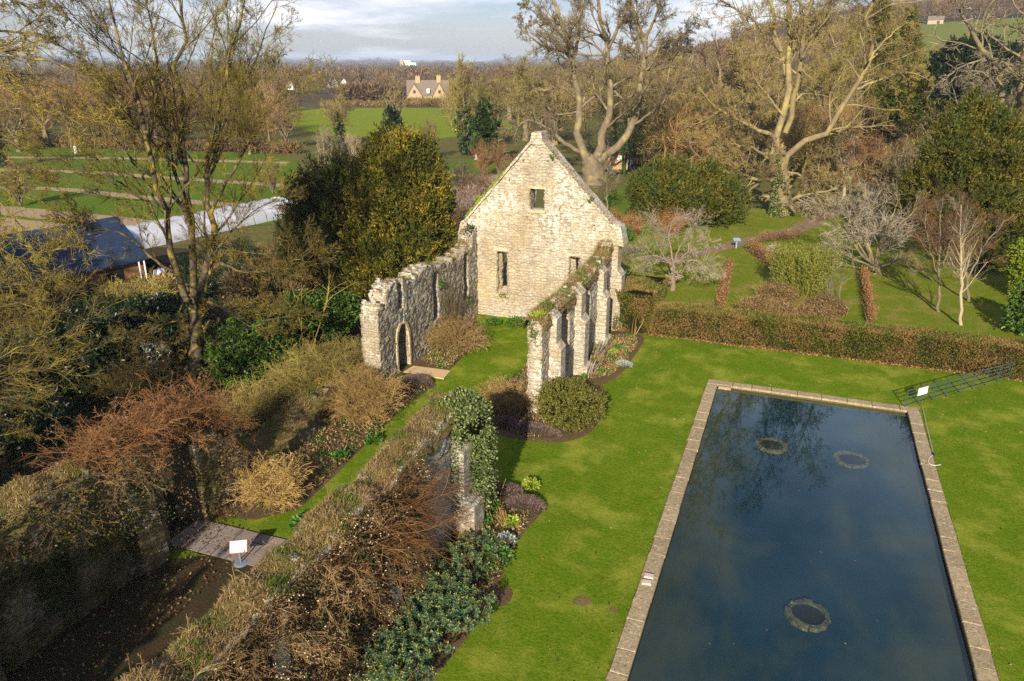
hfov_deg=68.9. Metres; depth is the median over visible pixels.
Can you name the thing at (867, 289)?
beech hedge
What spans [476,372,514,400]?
dry grass
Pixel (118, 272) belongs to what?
window
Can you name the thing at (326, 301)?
sapling tree
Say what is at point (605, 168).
sapling tree
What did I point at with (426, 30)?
sky
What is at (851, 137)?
bare tree
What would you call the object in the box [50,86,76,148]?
bare tree
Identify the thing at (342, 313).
laurel shrub
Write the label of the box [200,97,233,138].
bare tree
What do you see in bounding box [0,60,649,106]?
wood
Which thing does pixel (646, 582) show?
stone slab
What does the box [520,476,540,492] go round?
leafy plant
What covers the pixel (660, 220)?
rust shrub
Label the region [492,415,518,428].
lavender mound
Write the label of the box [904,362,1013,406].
metal fence
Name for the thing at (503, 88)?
bare tree
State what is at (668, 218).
rust shrub
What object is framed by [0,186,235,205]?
earth track
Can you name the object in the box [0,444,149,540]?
wall top turf
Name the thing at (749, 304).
dried hydrangea
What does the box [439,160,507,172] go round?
meadow
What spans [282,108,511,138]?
pasture
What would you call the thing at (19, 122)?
bare tree
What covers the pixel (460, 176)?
bare tree
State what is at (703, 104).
bare tree
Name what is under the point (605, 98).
bare tree
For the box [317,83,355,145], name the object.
bare tree
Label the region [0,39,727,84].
wood
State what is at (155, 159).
earth track
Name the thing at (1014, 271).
lime shrub
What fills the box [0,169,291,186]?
earth track
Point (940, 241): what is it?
birch tree
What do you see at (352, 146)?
bare tree
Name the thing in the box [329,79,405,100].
hedgerow
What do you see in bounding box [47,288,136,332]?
laurel shrub
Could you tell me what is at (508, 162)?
bare tree
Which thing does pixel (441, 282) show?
ivy
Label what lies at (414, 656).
spurge plant
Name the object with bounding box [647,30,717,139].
bare tree
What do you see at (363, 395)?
straw bush
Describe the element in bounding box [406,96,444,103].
hedgerow
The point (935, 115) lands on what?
bare tree
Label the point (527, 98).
bare tree
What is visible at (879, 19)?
conifer tree
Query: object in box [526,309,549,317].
ivy
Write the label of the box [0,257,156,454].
bare tree
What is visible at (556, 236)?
ruined barn
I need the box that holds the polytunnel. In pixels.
[125,196,290,248]
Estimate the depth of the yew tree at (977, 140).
64.67 m
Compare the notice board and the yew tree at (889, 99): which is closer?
the notice board
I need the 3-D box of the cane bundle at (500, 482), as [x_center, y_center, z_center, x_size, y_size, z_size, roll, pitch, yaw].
[-0.401,6.285,32.590,0.634,1.501,0.886,8,22,20]
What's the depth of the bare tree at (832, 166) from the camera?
105.83 m
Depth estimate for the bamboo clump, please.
60.54 m
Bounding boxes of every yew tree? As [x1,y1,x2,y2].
[271,136,364,293]
[325,119,462,299]
[619,153,758,227]
[869,55,935,131]
[875,83,1023,271]
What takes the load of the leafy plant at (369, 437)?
on the soil bed at (258, 513)
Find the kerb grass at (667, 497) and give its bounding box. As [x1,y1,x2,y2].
[604,380,1000,680]
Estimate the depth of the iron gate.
30.25 m
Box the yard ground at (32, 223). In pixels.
[0,217,64,234]
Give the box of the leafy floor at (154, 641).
[5,556,256,680]
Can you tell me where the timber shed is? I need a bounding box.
[0,216,150,325]
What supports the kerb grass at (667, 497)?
on the lawn at (588, 528)
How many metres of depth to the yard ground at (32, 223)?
88.56 m
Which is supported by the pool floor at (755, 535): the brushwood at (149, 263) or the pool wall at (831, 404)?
the pool wall at (831, 404)
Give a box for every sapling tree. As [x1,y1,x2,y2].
[262,236,363,353]
[587,140,620,208]
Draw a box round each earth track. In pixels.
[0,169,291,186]
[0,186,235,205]
[0,206,151,225]
[7,157,288,163]
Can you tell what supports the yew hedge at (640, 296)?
on the garden lawn at (903, 297)
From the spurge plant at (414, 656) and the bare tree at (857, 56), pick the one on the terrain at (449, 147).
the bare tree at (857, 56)
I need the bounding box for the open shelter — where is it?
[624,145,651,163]
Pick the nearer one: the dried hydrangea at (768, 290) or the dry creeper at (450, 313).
the dry creeper at (450, 313)
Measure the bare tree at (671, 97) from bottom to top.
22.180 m
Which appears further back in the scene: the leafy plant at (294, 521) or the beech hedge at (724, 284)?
the beech hedge at (724, 284)
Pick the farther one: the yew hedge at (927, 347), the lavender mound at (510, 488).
the yew hedge at (927, 347)
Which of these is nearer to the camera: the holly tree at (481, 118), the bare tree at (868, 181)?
the bare tree at (868, 181)
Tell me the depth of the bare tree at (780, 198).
87.74 m
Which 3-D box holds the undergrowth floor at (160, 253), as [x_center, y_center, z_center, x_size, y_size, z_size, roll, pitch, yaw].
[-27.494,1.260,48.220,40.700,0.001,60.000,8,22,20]
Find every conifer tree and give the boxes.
[860,0,901,104]
[898,5,931,135]
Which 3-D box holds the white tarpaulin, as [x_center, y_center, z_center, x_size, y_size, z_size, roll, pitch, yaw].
[-30.260,-5.531,64.205,2.000,1.541,1.600,8,22,20]
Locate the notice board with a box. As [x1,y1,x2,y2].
[917,386,928,395]
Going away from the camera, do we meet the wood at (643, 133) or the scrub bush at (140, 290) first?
the scrub bush at (140, 290)
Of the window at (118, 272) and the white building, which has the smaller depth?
the window at (118, 272)
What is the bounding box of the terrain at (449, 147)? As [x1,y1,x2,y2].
[1,9,1023,397]
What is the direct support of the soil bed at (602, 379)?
on the lawn at (588, 528)
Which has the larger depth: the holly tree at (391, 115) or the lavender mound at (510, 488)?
the holly tree at (391, 115)
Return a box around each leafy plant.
[286,508,311,531]
[332,447,351,461]
[363,431,383,445]
[478,540,515,568]
[482,511,492,526]
[484,316,501,325]
[484,495,500,511]
[496,530,517,545]
[502,514,522,527]
[505,315,529,328]
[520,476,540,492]
[579,380,592,387]
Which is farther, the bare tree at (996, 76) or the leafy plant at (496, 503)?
the bare tree at (996, 76)
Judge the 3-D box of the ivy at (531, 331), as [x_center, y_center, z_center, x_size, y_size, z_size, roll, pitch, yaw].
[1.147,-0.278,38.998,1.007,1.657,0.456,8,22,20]
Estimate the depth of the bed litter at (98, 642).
26.36 m
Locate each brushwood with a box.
[67,259,190,305]
[175,234,327,302]
[448,166,497,221]
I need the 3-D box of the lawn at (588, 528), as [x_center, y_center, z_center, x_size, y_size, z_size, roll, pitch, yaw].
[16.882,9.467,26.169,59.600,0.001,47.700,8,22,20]
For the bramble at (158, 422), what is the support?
attached to the ruined wall at (20, 626)
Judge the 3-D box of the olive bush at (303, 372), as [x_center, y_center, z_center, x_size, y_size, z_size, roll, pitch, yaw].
[-11.489,1.744,42.774,7.529,4.494,7.587,8,22,20]
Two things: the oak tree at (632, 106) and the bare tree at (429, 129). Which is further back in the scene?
the bare tree at (429, 129)
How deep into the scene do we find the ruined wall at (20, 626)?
26.21 m
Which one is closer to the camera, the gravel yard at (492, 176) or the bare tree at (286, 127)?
the gravel yard at (492, 176)
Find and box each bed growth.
[252,382,426,508]
[417,488,538,676]
[421,322,478,369]
[487,364,599,439]
[579,333,637,380]
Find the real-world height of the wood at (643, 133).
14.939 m
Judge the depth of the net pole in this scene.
38.24 m
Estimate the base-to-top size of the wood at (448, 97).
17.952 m
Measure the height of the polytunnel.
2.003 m
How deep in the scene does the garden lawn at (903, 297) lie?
66.74 m
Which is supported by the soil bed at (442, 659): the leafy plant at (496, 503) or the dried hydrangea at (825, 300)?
the leafy plant at (496, 503)
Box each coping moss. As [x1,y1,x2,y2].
[464,170,504,217]
[545,142,612,222]
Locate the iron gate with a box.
[166,489,177,538]
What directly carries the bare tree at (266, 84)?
on the terrain at (449, 147)
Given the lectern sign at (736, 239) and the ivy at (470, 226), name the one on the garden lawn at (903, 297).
the lectern sign at (736, 239)
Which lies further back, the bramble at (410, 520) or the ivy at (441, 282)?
the ivy at (441, 282)
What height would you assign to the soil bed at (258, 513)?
0.001 m
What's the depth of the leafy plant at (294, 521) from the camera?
30.94 m
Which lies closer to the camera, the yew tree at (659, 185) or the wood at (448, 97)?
the yew tree at (659, 185)
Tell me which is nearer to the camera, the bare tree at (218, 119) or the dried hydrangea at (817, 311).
the dried hydrangea at (817, 311)
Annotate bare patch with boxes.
[493,585,512,605]
[572,596,591,605]
[609,607,617,611]
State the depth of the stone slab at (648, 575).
27.71 m
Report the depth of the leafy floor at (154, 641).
25.52 m
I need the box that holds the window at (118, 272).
[106,268,123,282]
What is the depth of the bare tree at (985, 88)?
123.02 m
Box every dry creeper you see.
[115,387,443,680]
[437,276,474,330]
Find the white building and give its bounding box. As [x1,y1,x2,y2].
[404,60,416,65]
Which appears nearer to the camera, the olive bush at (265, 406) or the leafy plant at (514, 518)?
the leafy plant at (514, 518)
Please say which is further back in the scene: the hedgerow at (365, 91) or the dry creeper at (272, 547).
the hedgerow at (365, 91)
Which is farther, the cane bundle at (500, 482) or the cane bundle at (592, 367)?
the cane bundle at (592, 367)
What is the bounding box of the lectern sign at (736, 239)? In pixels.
[733,238,740,247]
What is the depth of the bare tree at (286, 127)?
163.14 m
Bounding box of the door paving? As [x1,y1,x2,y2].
[404,366,450,378]
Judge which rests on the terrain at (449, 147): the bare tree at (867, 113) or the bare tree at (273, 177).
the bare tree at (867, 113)
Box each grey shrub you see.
[622,242,641,255]
[762,240,781,254]
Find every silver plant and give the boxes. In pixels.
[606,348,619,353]
[615,359,633,367]
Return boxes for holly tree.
[382,104,403,130]
[468,94,503,162]
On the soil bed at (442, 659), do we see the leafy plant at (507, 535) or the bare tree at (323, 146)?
the leafy plant at (507, 535)
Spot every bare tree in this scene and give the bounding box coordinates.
[0,0,131,329]
[0,74,72,137]
[0,82,38,151]
[0,95,21,166]
[0,158,35,205]
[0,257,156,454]
[7,0,343,383]
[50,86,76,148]
[80,77,125,138]
[123,85,169,141]
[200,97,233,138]
[230,110,265,154]
[254,72,282,98]
[254,155,287,193]
[260,98,304,142]
[269,70,281,109]
[312,124,341,168]
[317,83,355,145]
[336,132,361,163]
[382,72,407,117]
[419,117,438,141]
[447,157,472,193]
[448,52,480,155]
[466,70,516,146]
[469,139,495,175]
[473,72,490,100]
[483,54,543,119]
[492,55,565,140]
[492,137,509,175]
[499,153,515,173]
[522,59,594,144]
[587,56,665,143]
[620,46,713,154]
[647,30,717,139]
[655,67,726,167]
[667,0,945,219]
[676,17,779,103]
[695,129,743,173]
[717,81,813,176]
[719,0,780,149]
[781,23,884,160]
[796,170,955,274]
[803,159,835,195]
[815,80,883,174]
[828,123,866,198]
[835,129,904,198]
[836,2,883,111]
[863,136,933,205]
[872,118,905,154]
[882,132,945,197]
[901,93,984,149]
[910,0,1023,137]
[929,190,1016,301]
[933,47,1021,158]
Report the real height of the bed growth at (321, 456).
0.540 m
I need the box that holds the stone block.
[718,385,730,390]
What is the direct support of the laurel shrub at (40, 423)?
on the undergrowth floor at (160, 253)
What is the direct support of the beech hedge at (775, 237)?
on the garden lawn at (903, 297)
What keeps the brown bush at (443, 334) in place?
on the soil bed at (420, 362)
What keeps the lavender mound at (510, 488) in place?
on the soil bed at (442, 659)
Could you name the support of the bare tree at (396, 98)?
on the terrain at (449, 147)
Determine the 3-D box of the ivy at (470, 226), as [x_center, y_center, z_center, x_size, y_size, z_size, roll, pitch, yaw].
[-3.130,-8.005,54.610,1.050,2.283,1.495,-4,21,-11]
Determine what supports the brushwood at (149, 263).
on the undergrowth floor at (160, 253)
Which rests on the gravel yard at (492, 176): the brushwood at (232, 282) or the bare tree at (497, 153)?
the bare tree at (497, 153)
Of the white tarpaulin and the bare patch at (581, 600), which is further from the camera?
the white tarpaulin
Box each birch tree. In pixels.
[897,178,968,311]
[938,188,999,325]
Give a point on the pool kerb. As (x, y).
(971, 622)
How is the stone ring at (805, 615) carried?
on the pool floor at (755, 535)
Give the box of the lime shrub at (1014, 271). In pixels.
[1002,237,1023,295]
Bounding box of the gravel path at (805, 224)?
[621,203,879,260]
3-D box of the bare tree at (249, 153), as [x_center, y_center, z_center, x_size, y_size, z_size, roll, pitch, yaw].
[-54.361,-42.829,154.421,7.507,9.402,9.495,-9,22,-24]
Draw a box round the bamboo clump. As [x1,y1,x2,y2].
[765,239,844,296]
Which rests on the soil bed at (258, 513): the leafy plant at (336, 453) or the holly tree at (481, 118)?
the leafy plant at (336, 453)
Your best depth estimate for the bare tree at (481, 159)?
121.99 m
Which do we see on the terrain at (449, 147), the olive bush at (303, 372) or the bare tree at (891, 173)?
the bare tree at (891, 173)
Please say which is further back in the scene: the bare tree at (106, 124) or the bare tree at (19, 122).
the bare tree at (106, 124)
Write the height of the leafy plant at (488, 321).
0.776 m
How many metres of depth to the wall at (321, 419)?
38.09 m
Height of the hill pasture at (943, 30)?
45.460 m
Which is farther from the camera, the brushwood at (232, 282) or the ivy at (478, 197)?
the brushwood at (232, 282)
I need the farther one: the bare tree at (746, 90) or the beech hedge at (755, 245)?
the bare tree at (746, 90)
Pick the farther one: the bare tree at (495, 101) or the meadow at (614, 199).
the bare tree at (495, 101)
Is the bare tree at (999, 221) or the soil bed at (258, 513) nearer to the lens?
the soil bed at (258, 513)
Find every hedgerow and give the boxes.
[23,133,306,153]
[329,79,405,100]
[338,98,453,106]
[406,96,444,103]
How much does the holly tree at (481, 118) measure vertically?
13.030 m
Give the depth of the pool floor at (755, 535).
29.26 m
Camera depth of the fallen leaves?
34.10 m
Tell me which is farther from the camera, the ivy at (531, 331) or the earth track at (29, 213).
the earth track at (29, 213)
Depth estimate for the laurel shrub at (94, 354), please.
42.22 m
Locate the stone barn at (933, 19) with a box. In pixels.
[927,16,944,23]
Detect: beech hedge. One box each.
[713,255,735,306]
[743,237,775,267]
[757,228,802,241]
[858,263,879,323]
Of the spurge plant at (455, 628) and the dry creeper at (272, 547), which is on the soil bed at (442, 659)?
the spurge plant at (455, 628)
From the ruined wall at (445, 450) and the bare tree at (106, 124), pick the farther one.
the bare tree at (106, 124)
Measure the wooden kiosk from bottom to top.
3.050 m
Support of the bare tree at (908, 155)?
on the terrain at (449, 147)
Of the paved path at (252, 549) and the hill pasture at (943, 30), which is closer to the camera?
the paved path at (252, 549)
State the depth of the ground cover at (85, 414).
42.45 m
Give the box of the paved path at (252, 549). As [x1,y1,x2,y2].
[171,519,288,566]
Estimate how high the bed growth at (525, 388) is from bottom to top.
0.533 m
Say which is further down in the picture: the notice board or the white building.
the notice board
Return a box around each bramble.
[9,361,260,589]
[314,462,500,626]
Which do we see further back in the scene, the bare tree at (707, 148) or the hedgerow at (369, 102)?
the hedgerow at (369, 102)
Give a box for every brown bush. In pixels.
[421,313,492,357]
[477,370,537,420]
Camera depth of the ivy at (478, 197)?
54.20 m
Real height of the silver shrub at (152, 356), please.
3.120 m
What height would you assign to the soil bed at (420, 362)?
0.001 m
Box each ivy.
[438,280,443,289]
[438,384,498,519]
[462,217,475,237]
[468,194,493,202]
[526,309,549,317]
[526,320,542,347]
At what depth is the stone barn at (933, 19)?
586.88 m
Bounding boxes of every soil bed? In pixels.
[216,377,435,519]
[397,316,482,374]
[397,481,542,680]
[485,368,605,442]
[576,331,643,384]
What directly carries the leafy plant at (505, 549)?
on the soil bed at (442, 659)
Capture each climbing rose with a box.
[0,439,179,678]
[135,439,451,680]
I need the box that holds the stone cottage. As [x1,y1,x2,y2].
[406,74,448,99]
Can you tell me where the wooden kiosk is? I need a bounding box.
[606,150,630,169]
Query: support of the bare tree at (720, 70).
on the terrain at (449, 147)
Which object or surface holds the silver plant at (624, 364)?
on the soil bed at (602, 379)
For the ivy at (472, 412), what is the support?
attached to the ruined wall at (445, 450)
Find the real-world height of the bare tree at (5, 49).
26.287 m
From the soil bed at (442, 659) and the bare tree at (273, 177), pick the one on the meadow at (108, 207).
the bare tree at (273, 177)
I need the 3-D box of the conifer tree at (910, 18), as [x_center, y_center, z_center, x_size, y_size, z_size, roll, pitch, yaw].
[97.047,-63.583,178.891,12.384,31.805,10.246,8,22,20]
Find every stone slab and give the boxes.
[641,579,650,585]
[644,573,653,578]
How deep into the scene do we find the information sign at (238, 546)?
28.35 m
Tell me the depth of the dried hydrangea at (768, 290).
60.18 m
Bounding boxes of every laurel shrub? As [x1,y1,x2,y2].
[0,311,153,401]
[0,386,82,459]
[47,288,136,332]
[92,292,203,362]
[197,305,304,388]
[272,283,361,352]
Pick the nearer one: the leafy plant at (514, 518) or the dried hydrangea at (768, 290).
the leafy plant at (514, 518)
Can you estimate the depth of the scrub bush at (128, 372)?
42.46 m
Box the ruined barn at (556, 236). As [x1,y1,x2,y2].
[359,131,627,412]
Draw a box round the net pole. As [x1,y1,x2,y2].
[922,406,934,455]
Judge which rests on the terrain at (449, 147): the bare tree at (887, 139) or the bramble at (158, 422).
the bare tree at (887, 139)
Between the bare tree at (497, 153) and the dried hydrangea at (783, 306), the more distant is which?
the bare tree at (497, 153)
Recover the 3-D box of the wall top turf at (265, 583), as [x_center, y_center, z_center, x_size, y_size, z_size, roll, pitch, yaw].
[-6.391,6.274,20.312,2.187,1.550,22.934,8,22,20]
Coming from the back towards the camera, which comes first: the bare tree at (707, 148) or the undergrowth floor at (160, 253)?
the bare tree at (707, 148)
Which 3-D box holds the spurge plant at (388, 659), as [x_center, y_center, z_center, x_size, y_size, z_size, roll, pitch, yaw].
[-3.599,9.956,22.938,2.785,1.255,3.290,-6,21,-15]
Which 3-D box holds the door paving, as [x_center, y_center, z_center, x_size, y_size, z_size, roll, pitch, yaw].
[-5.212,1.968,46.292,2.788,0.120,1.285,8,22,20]
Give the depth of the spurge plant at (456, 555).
27.75 m
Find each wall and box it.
[0,422,252,680]
[120,395,483,680]
[249,369,377,479]
[627,386,975,680]
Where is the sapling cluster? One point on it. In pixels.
(829, 282)
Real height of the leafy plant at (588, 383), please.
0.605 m
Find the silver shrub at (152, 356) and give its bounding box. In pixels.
[132,332,175,378]
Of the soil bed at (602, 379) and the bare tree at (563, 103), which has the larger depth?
the bare tree at (563, 103)
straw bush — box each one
[222,449,317,516]
[315,356,418,432]
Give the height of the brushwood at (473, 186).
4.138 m
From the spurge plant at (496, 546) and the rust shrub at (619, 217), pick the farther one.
the rust shrub at (619, 217)
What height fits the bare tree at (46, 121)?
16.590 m
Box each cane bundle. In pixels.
[489,507,506,524]
[497,464,505,497]
[586,357,602,374]
[594,337,611,357]
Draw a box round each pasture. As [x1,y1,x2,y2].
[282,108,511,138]
[851,18,1023,63]
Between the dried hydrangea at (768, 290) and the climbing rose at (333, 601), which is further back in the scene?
the dried hydrangea at (768, 290)
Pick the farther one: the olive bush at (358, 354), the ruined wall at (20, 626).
the olive bush at (358, 354)
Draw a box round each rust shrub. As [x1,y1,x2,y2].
[608,207,625,221]
[613,209,647,235]
[652,211,677,225]
[653,205,694,234]
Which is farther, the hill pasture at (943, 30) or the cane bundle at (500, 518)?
the hill pasture at (943, 30)
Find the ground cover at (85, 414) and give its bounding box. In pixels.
[0,287,368,595]
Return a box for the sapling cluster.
[814,244,850,297]
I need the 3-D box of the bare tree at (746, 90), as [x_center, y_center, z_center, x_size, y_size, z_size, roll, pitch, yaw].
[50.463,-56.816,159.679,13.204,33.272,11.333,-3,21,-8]
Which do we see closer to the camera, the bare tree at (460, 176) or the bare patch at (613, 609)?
the bare patch at (613, 609)
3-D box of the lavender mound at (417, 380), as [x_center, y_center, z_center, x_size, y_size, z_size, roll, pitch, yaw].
[-5.647,2.288,44.378,2.114,0.656,1.918,8,22,20]
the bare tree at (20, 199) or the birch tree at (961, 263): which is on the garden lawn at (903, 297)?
the birch tree at (961, 263)
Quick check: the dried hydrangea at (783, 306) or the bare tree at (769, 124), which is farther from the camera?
the bare tree at (769, 124)
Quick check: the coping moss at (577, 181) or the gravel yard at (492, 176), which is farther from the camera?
the gravel yard at (492, 176)
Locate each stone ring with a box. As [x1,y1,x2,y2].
[755,437,787,453]
[784,598,830,632]
[833,451,868,468]
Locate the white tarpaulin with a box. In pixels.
[150,268,165,275]
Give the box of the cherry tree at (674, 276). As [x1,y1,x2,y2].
[621,203,727,290]
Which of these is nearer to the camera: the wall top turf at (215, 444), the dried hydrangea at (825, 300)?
the wall top turf at (215, 444)
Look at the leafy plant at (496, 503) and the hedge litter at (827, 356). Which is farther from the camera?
the hedge litter at (827, 356)
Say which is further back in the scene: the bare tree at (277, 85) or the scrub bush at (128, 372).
the bare tree at (277, 85)
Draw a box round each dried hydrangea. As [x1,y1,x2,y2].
[727,288,784,312]
[750,278,802,303]
[759,296,810,314]
[790,296,842,319]
[798,288,851,316]
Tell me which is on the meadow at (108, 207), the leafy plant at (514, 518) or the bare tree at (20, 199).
the bare tree at (20, 199)
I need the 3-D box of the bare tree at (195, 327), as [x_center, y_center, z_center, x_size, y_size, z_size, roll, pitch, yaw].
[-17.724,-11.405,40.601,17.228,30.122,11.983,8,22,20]
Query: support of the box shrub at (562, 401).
on the soil bed at (568, 436)
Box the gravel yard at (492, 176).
[453,174,536,216]
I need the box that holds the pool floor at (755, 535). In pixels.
[629,390,971,680]
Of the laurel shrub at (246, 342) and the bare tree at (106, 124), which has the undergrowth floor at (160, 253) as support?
the laurel shrub at (246, 342)
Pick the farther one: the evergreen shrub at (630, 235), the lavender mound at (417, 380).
the evergreen shrub at (630, 235)
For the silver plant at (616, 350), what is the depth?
49.02 m
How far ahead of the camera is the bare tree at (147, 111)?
171.42 m
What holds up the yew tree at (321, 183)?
on the undergrowth floor at (160, 253)
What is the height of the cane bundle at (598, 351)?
1.522 m
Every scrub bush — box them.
[61,341,188,404]
[96,271,185,304]
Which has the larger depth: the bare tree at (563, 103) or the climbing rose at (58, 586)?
the bare tree at (563, 103)
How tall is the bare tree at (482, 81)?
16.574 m
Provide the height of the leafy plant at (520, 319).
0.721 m
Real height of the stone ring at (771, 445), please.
0.231 m
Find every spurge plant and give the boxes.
[350,621,437,680]
[361,590,456,664]
[397,559,476,627]
[420,579,497,632]
[428,537,488,579]
[458,527,505,559]
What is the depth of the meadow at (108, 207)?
118.63 m
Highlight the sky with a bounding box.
[0,0,935,62]
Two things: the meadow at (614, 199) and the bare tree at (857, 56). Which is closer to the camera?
the meadow at (614, 199)
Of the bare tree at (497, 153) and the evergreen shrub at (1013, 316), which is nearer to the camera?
the evergreen shrub at (1013, 316)
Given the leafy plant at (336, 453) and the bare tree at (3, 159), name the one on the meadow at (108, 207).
the bare tree at (3, 159)
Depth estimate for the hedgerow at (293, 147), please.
161.89 m
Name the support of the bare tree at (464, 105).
on the terrain at (449, 147)
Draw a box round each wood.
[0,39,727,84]
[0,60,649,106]
[0,73,304,140]
[435,68,648,136]
[592,84,944,178]
[593,10,893,79]
[613,41,896,138]
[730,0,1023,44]
[877,119,996,176]
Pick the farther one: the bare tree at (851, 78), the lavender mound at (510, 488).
the bare tree at (851, 78)
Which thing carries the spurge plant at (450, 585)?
on the soil bed at (442, 659)
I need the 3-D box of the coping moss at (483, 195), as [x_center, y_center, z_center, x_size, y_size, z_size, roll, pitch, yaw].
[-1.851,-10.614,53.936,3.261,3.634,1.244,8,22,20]
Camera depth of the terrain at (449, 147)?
169.26 m
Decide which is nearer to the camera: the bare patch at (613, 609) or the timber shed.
the bare patch at (613, 609)
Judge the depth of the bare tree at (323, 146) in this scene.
114.21 m
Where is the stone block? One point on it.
(723, 387)
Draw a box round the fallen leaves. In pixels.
[456,346,1023,670]
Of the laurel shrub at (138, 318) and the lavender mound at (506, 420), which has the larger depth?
the laurel shrub at (138, 318)
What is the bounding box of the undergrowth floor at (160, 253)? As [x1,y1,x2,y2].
[0,247,408,600]
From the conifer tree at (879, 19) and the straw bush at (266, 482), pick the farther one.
the conifer tree at (879, 19)
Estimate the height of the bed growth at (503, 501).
0.521 m
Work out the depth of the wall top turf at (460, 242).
51.45 m
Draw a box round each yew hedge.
[612,272,668,334]
[647,301,1023,378]
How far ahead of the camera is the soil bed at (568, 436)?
38.88 m
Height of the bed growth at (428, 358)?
0.516 m
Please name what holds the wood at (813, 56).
on the terrain at (449, 147)
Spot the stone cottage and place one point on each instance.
(417, 87)
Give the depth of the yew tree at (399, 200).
56.90 m
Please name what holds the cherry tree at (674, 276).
on the garden lawn at (903, 297)
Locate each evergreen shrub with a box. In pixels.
[625,224,633,239]
[999,281,1023,334]
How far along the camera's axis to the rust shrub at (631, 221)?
82.73 m
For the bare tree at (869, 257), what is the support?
on the garden lawn at (903, 297)
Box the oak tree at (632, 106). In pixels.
[495,0,701,185]
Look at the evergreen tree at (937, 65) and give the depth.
151.97 m
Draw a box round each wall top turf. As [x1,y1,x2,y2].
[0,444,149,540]
[117,390,463,680]
[167,422,247,449]
[244,364,380,466]
[372,228,473,297]
[523,238,613,329]
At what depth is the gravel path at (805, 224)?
84.39 m
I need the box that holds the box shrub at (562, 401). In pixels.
[532,376,610,433]
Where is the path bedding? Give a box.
[172,520,289,567]
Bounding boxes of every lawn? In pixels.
[170,314,1023,680]
[621,207,1023,338]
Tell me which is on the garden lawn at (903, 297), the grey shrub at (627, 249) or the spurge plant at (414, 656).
the grey shrub at (627, 249)
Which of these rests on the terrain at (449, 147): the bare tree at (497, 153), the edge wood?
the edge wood
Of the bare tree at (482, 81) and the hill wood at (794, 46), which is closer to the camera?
the bare tree at (482, 81)
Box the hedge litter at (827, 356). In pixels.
[643,333,1023,381]
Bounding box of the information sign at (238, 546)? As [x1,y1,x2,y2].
[229,539,247,567]
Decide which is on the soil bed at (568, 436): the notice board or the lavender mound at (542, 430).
the lavender mound at (542, 430)
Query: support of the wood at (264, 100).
on the terrain at (449, 147)
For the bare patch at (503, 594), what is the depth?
26.91 m
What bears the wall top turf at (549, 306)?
attached to the ruined barn at (556, 236)
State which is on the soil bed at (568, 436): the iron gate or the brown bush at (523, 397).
the brown bush at (523, 397)
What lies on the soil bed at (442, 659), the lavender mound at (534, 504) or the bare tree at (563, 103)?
the lavender mound at (534, 504)
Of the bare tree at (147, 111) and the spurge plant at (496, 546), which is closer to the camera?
the spurge plant at (496, 546)
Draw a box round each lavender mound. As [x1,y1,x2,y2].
[400,372,432,388]
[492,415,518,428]
[495,482,523,498]
[505,492,545,515]
[506,419,562,437]
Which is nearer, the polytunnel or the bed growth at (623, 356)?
the bed growth at (623, 356)
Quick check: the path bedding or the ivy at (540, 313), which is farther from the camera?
the ivy at (540, 313)
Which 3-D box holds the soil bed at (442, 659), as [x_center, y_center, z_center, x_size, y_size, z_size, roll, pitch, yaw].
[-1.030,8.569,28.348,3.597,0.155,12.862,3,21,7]
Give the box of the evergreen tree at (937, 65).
[924,31,1021,125]
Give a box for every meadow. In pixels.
[0,146,298,224]
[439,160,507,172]
[603,187,646,225]
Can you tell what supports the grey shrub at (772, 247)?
on the garden lawn at (903, 297)
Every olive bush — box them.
[198,370,293,438]
[244,331,373,404]
[303,328,386,386]
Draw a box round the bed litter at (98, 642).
[7,317,485,680]
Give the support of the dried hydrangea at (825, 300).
on the garden lawn at (903, 297)
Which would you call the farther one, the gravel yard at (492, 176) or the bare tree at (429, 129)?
the bare tree at (429, 129)
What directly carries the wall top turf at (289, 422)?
on the wall at (321, 419)
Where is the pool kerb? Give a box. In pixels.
[605,379,998,680]

